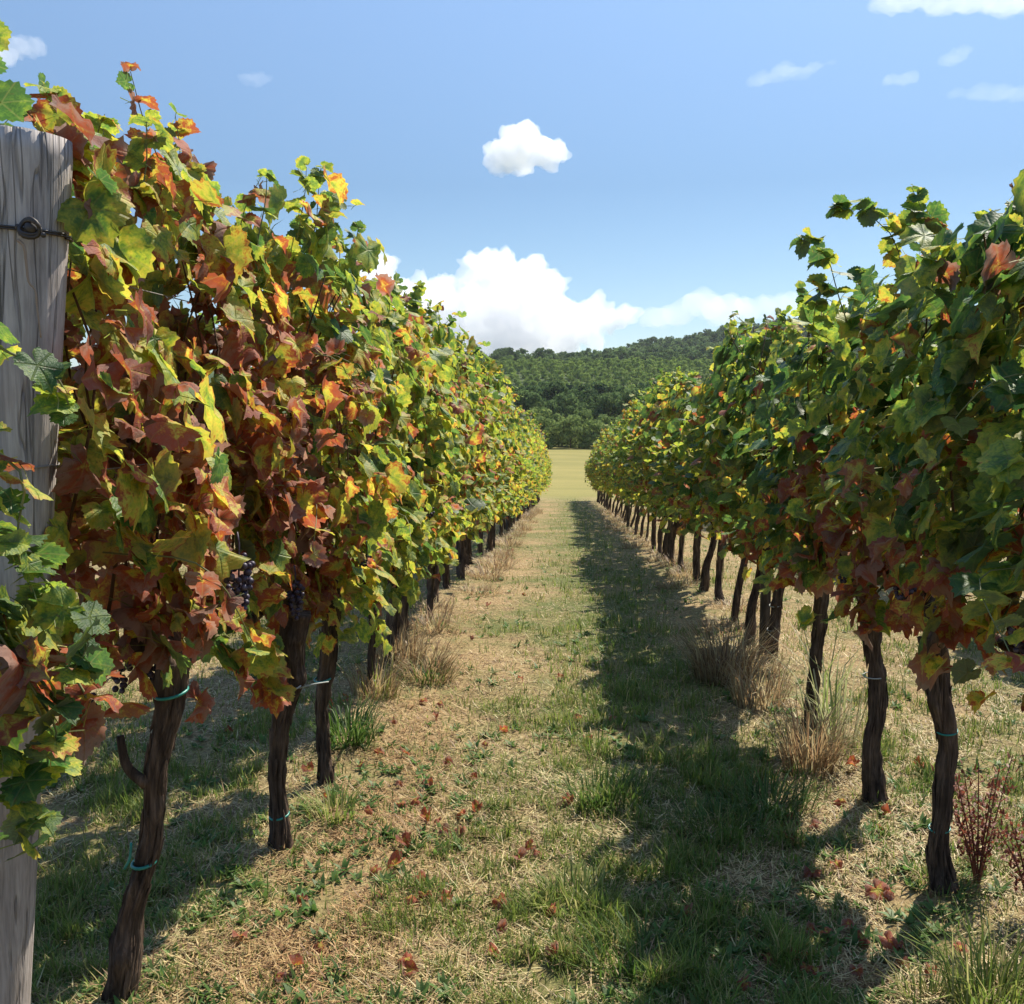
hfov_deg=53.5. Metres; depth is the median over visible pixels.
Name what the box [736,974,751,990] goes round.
fallen leaf
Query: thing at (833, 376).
grapevine
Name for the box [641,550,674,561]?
dry grass clump
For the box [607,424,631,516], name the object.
grapevine
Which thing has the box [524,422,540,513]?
grapevine
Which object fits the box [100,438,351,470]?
trellis wire
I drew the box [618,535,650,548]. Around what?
dry grass clump
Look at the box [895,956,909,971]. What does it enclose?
fallen leaf
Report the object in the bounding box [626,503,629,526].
wooden stake
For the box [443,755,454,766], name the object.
fallen leaf
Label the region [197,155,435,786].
grapevine
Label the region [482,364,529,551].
grapevine
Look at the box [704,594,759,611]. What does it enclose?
dry grass clump
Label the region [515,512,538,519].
dry grass clump
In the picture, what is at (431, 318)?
grapevine
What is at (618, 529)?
dry grass clump
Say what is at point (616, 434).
grapevine
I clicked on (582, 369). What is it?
distant orchard
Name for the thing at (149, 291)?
trellis wire
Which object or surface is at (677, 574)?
dry grass clump
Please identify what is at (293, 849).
grass tuft
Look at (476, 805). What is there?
fallen leaf
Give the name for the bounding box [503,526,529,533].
dry grass clump
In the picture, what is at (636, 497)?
grapevine
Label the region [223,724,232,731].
fallen leaf
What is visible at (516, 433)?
grapevine
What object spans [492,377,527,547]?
grapevine
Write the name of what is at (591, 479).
grapevine
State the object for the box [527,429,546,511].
grapevine
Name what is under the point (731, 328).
grapevine
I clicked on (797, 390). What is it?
grapevine
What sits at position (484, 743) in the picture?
fallen leaf
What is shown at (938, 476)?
grapevine
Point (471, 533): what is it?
grapevine
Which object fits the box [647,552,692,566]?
dry grass clump
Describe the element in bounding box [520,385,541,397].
dark tree
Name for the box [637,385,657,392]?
dark tree
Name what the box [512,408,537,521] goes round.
grapevine
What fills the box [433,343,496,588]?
grapevine
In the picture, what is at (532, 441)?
grapevine
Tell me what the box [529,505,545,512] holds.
dry grass clump
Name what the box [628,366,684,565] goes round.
grapevine
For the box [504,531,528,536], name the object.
dry grass clump
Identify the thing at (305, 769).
fallen leaf
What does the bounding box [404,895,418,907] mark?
fallen leaf
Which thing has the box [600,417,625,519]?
grapevine
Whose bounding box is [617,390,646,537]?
grapevine
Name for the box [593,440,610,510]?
grapevine
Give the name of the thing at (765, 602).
wooden stake
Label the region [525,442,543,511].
grapevine
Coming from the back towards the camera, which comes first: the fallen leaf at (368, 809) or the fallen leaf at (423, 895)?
the fallen leaf at (368, 809)
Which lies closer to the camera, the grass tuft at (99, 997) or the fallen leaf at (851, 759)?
the grass tuft at (99, 997)
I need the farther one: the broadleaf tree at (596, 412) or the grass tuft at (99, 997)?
the broadleaf tree at (596, 412)
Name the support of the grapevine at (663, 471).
on the ground at (568, 476)
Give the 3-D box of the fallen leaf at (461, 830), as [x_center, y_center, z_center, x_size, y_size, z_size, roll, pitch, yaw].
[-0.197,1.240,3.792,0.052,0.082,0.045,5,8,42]
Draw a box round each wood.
[465,307,929,361]
[505,380,702,396]
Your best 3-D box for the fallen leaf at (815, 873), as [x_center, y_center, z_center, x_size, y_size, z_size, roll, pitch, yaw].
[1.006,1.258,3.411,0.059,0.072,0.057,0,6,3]
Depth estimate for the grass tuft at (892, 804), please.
4.05 m
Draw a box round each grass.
[30,504,1023,1003]
[743,591,914,744]
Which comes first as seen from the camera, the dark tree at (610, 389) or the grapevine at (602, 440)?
the grapevine at (602, 440)
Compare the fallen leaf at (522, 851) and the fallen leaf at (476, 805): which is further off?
the fallen leaf at (476, 805)
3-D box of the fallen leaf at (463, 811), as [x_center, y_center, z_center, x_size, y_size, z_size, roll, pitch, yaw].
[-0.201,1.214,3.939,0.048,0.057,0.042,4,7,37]
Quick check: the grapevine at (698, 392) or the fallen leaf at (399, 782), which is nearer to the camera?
the fallen leaf at (399, 782)
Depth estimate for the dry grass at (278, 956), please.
3.45 m
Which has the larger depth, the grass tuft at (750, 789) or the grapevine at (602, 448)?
the grapevine at (602, 448)
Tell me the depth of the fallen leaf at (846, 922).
3.09 m
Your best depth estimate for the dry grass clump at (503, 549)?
13.88 m
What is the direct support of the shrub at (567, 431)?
on the ground at (568, 476)
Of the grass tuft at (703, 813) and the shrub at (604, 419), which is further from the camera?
the shrub at (604, 419)
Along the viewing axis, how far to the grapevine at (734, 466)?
6.13 m
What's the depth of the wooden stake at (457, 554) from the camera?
10.73 m
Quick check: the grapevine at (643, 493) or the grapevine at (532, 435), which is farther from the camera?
the grapevine at (532, 435)
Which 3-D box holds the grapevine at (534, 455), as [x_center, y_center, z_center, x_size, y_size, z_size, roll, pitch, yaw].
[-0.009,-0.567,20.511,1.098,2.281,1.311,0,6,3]
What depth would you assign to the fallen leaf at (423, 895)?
3.27 m
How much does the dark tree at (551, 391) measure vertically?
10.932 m
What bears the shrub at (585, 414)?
on the ground at (568, 476)
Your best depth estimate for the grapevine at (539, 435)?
32.90 m
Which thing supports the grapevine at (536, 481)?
on the ground at (568, 476)
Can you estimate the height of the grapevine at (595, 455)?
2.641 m
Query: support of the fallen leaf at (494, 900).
on the ground at (568, 476)
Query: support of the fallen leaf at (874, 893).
on the ground at (568, 476)
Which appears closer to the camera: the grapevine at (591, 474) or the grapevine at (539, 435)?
the grapevine at (539, 435)
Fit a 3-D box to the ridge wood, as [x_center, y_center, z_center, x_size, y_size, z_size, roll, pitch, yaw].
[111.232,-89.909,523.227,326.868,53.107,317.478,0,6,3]
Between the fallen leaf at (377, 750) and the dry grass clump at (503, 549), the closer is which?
the fallen leaf at (377, 750)
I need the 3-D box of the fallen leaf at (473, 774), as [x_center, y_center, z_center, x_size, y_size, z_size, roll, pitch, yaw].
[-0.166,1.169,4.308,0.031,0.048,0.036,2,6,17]
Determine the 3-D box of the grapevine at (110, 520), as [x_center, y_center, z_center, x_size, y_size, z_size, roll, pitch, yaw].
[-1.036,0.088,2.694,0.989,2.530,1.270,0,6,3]
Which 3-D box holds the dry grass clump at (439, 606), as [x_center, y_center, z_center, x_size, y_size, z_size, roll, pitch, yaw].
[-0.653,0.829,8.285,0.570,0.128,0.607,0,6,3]
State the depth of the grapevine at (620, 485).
19.34 m
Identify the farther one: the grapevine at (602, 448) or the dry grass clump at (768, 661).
the grapevine at (602, 448)
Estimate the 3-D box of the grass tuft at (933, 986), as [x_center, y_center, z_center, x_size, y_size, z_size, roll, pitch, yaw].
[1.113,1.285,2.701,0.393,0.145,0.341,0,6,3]
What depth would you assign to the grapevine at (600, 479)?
29.76 m
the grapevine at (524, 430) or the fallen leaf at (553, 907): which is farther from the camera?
the grapevine at (524, 430)
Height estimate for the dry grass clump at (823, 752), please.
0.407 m
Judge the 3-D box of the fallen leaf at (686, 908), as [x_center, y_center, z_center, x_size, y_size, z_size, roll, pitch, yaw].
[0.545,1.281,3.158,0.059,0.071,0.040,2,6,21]
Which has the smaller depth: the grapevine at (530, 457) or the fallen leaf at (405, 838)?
the fallen leaf at (405, 838)
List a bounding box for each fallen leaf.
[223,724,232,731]
[231,929,247,937]
[273,971,286,983]
[289,953,303,964]
[296,893,307,906]
[301,761,313,771]
[311,941,323,953]
[364,805,372,814]
[369,864,381,877]
[374,747,384,754]
[375,891,383,902]
[385,849,404,871]
[390,716,396,725]
[395,780,402,786]
[395,832,411,850]
[397,951,411,969]
[402,959,418,975]
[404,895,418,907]
[410,797,419,806]
[414,869,425,881]
[419,698,427,703]
[419,890,432,899]
[420,806,430,824]
[423,777,432,785]
[433,709,439,720]
[438,823,451,836]
[441,888,453,900]
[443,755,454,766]
[453,825,465,837]
[456,809,465,818]
[469,772,477,779]
[472,799,482,811]
[481,741,488,748]
[486,942,498,956]
[491,892,506,908]
[494,918,507,934]
[499,725,507,731]
[513,846,526,859]
[525,839,535,849]
[532,847,541,858]
[545,902,555,916]
[545,940,558,956]
[562,792,573,804]
[682,903,695,920]
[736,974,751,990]
[761,952,776,964]
[800,962,811,972]
[803,865,820,879]
[805,920,818,939]
[807,965,822,978]
[809,818,821,830]
[820,926,831,934]
[830,858,842,871]
[833,798,846,806]
[841,918,853,928]
[845,755,859,766]
[849,963,862,979]
[855,930,869,945]
[864,878,890,902]
[878,930,898,951]
[880,803,890,815]
[883,885,894,900]
[893,940,905,948]
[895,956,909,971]
[913,755,924,766]
[924,962,936,973]
[953,941,968,953]
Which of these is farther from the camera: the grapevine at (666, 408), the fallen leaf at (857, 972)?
the grapevine at (666, 408)
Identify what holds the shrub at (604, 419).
on the ground at (568, 476)
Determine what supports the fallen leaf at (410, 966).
on the ground at (568, 476)
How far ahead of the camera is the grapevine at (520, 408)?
22.86 m
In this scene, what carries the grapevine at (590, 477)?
on the ground at (568, 476)
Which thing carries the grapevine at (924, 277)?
on the ground at (568, 476)
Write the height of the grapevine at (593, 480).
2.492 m
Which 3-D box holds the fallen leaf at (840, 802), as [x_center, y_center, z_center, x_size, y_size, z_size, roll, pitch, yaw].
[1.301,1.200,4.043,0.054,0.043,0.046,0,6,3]
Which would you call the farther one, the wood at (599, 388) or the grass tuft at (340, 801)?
the wood at (599, 388)
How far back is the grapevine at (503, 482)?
12.69 m
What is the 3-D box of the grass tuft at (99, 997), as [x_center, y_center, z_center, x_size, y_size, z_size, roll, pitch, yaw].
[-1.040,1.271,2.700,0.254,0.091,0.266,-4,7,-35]
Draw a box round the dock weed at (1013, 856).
[991,816,1023,895]
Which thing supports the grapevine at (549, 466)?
on the ground at (568, 476)
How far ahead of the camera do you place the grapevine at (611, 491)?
24.66 m
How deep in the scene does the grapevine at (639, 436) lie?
12.67 m
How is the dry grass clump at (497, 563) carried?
on the ground at (568, 476)
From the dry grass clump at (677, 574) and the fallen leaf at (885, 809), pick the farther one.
the dry grass clump at (677, 574)
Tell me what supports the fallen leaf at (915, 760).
on the ground at (568, 476)
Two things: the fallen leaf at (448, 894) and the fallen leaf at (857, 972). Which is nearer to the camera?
the fallen leaf at (857, 972)
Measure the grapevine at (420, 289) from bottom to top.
2.543 m
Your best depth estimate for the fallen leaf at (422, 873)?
3.41 m
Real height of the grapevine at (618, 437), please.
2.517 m
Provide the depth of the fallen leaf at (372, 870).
3.45 m
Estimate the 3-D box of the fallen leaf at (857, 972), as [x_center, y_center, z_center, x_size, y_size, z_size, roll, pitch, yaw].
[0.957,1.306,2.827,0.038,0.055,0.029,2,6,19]
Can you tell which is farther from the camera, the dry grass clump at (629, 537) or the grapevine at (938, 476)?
the dry grass clump at (629, 537)
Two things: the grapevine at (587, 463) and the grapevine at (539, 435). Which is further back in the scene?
the grapevine at (587, 463)
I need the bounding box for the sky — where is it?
[0,0,1023,366]
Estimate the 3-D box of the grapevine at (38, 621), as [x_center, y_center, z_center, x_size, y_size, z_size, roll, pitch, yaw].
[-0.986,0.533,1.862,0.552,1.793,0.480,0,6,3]
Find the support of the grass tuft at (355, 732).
on the ground at (568, 476)
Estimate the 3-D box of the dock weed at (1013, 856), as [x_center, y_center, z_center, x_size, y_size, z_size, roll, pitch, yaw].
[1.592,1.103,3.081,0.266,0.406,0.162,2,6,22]
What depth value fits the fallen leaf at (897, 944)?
2.95 m
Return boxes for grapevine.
[0,20,335,1003]
[0,322,123,871]
[95,169,390,853]
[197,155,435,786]
[323,265,459,694]
[341,271,484,666]
[345,278,481,641]
[406,346,486,617]
[412,299,495,602]
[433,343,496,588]
[445,353,514,569]
[452,331,513,578]
[468,387,509,563]
[473,357,518,556]
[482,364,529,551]
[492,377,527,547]
[493,373,516,514]
[495,384,521,536]
[499,394,526,527]
[499,394,535,536]
[502,405,530,528]
[506,411,538,530]
[510,428,538,526]
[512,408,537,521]
[513,429,534,523]
[517,405,535,520]
[519,419,540,518]
[520,412,539,515]
[520,412,542,515]
[522,418,540,512]
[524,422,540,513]
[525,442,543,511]
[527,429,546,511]
[529,425,547,509]
[530,419,547,491]
[530,424,545,495]
[531,433,545,506]
[533,424,549,506]
[538,429,549,480]
[540,432,552,489]
[584,442,596,481]
[585,446,602,501]
[586,459,603,504]
[587,441,600,502]
[589,437,605,505]
[590,441,603,502]
[591,433,601,489]
[591,436,612,505]
[592,429,605,507]
[593,430,608,503]
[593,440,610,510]
[596,422,617,512]
[596,433,620,512]
[596,438,611,509]
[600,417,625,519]
[600,431,619,516]
[602,424,626,522]
[602,466,622,518]
[603,414,636,526]
[603,422,624,520]
[607,413,638,534]
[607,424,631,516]
[608,444,644,524]
[609,400,644,529]
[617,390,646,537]
[621,380,667,553]
[621,409,649,541]
[622,376,686,558]
[624,389,656,549]
[625,405,651,543]
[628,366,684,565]
[639,370,697,571]
[644,381,716,590]
[647,372,701,580]
[662,345,741,604]
[674,305,799,644]
[677,310,764,621]
[701,332,821,658]
[714,280,901,732]
[752,194,1009,804]
[818,183,1023,894]
[843,169,1023,755]
[935,472,949,483]
[948,479,1023,559]
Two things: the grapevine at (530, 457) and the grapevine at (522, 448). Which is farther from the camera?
the grapevine at (530, 457)
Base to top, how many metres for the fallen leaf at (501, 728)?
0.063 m
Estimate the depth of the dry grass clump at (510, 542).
15.29 m
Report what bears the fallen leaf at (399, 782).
on the ground at (568, 476)
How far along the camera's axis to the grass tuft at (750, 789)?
4.05 m
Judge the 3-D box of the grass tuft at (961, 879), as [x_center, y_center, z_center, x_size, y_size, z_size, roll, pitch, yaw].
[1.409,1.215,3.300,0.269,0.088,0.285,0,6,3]
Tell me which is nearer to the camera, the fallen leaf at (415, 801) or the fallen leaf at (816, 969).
the fallen leaf at (816, 969)
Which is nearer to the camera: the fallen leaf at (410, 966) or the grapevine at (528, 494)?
the fallen leaf at (410, 966)
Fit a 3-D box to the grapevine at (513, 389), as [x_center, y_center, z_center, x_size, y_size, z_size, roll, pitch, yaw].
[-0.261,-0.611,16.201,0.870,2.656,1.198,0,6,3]
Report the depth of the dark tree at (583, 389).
184.72 m
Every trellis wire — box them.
[68,268,346,349]
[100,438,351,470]
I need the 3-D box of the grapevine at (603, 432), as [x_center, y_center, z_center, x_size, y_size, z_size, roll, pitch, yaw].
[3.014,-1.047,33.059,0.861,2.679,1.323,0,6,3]
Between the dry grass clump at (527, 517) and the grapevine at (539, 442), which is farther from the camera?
the grapevine at (539, 442)
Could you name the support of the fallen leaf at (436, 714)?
on the ground at (568, 476)
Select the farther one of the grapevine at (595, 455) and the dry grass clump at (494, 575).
the grapevine at (595, 455)
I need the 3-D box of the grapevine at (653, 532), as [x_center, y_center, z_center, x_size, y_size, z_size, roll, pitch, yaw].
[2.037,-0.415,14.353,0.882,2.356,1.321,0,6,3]
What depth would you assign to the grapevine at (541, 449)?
30.61 m
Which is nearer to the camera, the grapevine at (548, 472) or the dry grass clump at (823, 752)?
the dry grass clump at (823, 752)
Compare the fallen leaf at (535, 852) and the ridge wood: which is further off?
the ridge wood
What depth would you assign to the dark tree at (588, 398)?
166.46 m
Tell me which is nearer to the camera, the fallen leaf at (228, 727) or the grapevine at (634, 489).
the fallen leaf at (228, 727)
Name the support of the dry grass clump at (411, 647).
on the ground at (568, 476)
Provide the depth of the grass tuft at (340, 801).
3.94 m
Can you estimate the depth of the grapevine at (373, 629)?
5.38 m
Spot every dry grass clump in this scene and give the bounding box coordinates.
[336,647,419,701]
[344,616,475,673]
[347,606,453,668]
[385,594,472,633]
[408,595,458,612]
[446,581,502,596]
[465,557,510,580]
[469,550,524,569]
[483,547,515,559]
[484,533,512,541]
[487,531,529,546]
[491,544,517,554]
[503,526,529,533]
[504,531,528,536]
[511,522,532,530]
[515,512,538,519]
[519,518,538,522]
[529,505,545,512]
[599,514,616,519]
[600,515,623,522]
[601,519,625,528]
[610,526,638,530]
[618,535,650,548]
[620,533,649,539]
[621,525,651,533]
[637,537,656,543]
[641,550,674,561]
[647,545,677,554]
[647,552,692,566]
[649,573,700,589]
[655,607,804,686]
[662,555,711,577]
[682,612,758,634]
[690,644,805,711]
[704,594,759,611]
[719,644,794,674]
[736,679,866,783]
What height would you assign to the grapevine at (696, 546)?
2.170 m
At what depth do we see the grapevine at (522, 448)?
17.79 m
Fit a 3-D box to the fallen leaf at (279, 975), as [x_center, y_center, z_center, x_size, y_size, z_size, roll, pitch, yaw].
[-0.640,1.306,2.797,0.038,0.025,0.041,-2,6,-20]
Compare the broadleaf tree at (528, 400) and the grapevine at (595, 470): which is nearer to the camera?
the grapevine at (595, 470)
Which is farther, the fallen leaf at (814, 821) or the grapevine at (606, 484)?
the grapevine at (606, 484)
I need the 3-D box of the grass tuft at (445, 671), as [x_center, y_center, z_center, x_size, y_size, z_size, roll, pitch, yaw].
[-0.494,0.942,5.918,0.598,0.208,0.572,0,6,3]
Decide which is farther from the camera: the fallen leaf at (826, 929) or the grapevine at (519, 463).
the grapevine at (519, 463)
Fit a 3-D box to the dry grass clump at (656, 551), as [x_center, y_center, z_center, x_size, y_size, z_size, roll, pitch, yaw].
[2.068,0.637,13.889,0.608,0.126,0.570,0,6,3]
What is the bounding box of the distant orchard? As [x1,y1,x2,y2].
[477,355,900,393]
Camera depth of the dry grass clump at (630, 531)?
18.38 m
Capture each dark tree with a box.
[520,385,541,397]
[540,381,567,401]
[552,390,583,439]
[570,385,595,408]
[572,393,598,420]
[604,385,624,393]
[609,391,626,415]
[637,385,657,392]
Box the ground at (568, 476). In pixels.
[32,366,1023,1003]
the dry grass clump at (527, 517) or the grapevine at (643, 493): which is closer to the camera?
the grapevine at (643, 493)
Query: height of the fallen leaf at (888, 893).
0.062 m
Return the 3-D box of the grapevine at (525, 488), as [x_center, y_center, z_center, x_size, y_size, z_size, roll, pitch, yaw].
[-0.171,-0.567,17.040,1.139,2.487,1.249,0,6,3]
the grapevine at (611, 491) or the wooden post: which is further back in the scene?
the grapevine at (611, 491)
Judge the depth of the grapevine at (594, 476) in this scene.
35.72 m
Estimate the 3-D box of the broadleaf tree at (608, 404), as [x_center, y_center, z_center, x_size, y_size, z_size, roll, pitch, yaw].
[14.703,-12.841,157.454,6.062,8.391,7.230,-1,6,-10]
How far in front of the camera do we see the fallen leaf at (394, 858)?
3.50 m
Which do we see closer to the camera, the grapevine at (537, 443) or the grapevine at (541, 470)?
the grapevine at (537, 443)
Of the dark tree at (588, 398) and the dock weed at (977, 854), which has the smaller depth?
the dock weed at (977, 854)
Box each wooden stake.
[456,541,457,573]
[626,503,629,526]
[667,514,672,558]
[759,349,773,652]
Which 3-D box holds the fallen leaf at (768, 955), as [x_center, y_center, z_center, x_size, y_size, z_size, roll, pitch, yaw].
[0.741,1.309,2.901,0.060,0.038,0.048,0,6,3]
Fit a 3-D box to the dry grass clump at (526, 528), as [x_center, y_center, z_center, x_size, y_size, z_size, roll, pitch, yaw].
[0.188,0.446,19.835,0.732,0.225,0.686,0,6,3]
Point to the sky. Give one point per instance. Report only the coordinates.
(569, 176)
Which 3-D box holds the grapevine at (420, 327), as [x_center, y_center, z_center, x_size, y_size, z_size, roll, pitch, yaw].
[-0.747,-0.144,6.014,1.115,2.449,1.222,0,6,3]
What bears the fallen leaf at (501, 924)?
on the ground at (568, 476)
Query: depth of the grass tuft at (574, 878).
3.32 m
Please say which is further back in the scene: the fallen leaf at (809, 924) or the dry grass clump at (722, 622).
the dry grass clump at (722, 622)
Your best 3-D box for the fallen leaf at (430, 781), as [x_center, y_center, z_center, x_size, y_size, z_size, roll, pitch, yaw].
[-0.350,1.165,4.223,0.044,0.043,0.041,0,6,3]
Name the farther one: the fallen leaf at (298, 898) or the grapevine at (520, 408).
the grapevine at (520, 408)
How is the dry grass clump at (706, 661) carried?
on the ground at (568, 476)
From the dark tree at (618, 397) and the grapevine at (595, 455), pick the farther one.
the dark tree at (618, 397)
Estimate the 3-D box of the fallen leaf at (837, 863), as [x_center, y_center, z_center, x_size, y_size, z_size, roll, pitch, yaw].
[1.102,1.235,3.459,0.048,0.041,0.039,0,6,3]
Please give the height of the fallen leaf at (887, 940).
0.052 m
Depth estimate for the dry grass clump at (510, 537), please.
16.16 m
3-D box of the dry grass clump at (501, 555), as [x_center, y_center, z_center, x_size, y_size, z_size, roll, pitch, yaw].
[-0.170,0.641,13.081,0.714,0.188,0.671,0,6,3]
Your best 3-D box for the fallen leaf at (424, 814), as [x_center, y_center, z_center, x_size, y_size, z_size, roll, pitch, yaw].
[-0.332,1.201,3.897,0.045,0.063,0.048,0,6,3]
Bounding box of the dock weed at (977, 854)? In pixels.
[931,752,1018,883]
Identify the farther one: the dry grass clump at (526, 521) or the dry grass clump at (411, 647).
the dry grass clump at (526, 521)
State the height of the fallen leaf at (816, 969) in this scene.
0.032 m
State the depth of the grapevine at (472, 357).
10.28 m
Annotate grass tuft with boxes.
[74,946,172,1003]
[243,822,318,858]
[291,777,370,826]
[292,682,409,748]
[384,648,471,685]
[508,848,640,919]
[543,753,669,815]
[559,899,723,992]
[650,783,791,850]
[705,755,842,824]
[842,776,908,806]
[870,942,1004,1003]
[884,889,1023,1003]
[904,851,989,898]
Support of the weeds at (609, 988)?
on the ground at (568, 476)
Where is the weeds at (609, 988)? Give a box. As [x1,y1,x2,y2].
[33,542,1023,1003]
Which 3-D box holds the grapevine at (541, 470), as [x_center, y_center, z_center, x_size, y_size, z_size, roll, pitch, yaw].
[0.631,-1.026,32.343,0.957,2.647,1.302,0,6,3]
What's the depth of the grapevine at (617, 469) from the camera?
17.80 m
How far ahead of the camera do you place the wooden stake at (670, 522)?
12.39 m
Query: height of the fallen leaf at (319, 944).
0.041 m
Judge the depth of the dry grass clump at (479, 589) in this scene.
9.45 m
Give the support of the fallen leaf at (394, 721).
on the ground at (568, 476)
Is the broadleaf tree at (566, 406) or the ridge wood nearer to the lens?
the broadleaf tree at (566, 406)
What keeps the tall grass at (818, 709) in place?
on the ground at (568, 476)
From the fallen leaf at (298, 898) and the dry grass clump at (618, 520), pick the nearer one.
the fallen leaf at (298, 898)
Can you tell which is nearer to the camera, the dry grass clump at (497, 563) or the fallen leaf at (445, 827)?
the fallen leaf at (445, 827)
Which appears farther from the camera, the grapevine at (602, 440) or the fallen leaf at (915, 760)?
the grapevine at (602, 440)
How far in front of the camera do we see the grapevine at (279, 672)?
3.34 m
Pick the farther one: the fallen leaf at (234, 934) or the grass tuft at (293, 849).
the grass tuft at (293, 849)
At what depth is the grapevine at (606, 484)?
25.52 m
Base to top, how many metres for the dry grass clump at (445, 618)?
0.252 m
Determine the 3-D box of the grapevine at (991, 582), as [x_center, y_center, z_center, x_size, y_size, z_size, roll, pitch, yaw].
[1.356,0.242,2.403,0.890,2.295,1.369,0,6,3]
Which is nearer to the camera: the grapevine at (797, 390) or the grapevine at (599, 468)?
the grapevine at (797, 390)
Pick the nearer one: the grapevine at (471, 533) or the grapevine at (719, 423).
the grapevine at (719, 423)
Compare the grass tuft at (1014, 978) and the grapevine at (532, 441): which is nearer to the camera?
the grass tuft at (1014, 978)
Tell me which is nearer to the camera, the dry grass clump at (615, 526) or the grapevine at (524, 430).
the grapevine at (524, 430)
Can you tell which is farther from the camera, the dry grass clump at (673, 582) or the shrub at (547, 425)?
the shrub at (547, 425)
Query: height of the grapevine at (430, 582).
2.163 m
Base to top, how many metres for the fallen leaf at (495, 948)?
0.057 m
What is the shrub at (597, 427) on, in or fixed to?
on the ground at (568, 476)
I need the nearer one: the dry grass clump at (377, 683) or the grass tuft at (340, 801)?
the grass tuft at (340, 801)
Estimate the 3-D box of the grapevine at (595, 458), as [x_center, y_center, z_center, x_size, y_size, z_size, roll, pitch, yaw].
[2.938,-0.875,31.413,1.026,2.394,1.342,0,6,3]
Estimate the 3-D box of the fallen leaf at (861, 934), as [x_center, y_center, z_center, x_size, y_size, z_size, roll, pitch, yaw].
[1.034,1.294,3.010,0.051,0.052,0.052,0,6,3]
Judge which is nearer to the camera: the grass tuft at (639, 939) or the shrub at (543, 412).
the grass tuft at (639, 939)
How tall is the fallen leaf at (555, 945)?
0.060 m
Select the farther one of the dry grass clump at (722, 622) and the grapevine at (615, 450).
the grapevine at (615, 450)
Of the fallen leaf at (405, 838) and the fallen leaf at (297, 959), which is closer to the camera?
the fallen leaf at (297, 959)
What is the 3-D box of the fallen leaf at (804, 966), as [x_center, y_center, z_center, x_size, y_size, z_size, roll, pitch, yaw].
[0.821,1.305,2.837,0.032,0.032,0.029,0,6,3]
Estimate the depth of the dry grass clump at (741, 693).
5.39 m
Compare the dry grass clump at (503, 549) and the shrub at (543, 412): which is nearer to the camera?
the dry grass clump at (503, 549)
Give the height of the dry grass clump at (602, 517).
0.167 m
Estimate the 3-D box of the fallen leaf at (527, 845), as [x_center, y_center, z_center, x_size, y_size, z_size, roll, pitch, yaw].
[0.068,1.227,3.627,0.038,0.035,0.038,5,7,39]
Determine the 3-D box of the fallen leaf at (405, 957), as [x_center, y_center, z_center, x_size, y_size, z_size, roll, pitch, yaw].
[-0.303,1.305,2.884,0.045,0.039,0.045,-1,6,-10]
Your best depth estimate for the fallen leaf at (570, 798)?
4.07 m
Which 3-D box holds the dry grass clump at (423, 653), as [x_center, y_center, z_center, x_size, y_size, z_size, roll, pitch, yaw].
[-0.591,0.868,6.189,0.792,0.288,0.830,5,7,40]
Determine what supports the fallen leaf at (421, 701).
on the ground at (568, 476)
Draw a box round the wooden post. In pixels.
[0,125,72,1003]
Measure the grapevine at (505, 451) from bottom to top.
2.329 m
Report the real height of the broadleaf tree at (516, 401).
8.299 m
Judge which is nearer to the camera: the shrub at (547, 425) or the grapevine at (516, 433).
the grapevine at (516, 433)
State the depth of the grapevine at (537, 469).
24.15 m
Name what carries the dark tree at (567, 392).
on the ground at (568, 476)
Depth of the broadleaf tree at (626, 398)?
155.26 m
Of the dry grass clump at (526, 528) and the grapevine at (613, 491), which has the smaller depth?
the dry grass clump at (526, 528)
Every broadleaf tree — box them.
[505,393,522,409]
[515,390,545,410]
[544,393,579,436]
[576,401,605,440]
[597,392,625,421]
[619,388,646,417]
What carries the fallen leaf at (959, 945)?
on the ground at (568, 476)
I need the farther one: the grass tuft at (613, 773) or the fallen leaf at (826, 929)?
the grass tuft at (613, 773)
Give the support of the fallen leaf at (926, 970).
on the ground at (568, 476)
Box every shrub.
[525,406,558,439]
[532,415,557,448]
[549,413,569,445]
[554,415,588,447]
[569,408,592,443]
[577,419,608,448]
[590,414,615,429]
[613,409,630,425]
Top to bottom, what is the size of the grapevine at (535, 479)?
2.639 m
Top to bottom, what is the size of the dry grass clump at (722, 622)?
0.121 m
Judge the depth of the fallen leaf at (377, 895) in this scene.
3.26 m
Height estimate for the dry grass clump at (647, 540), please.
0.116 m
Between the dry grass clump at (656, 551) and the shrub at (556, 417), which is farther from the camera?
the shrub at (556, 417)

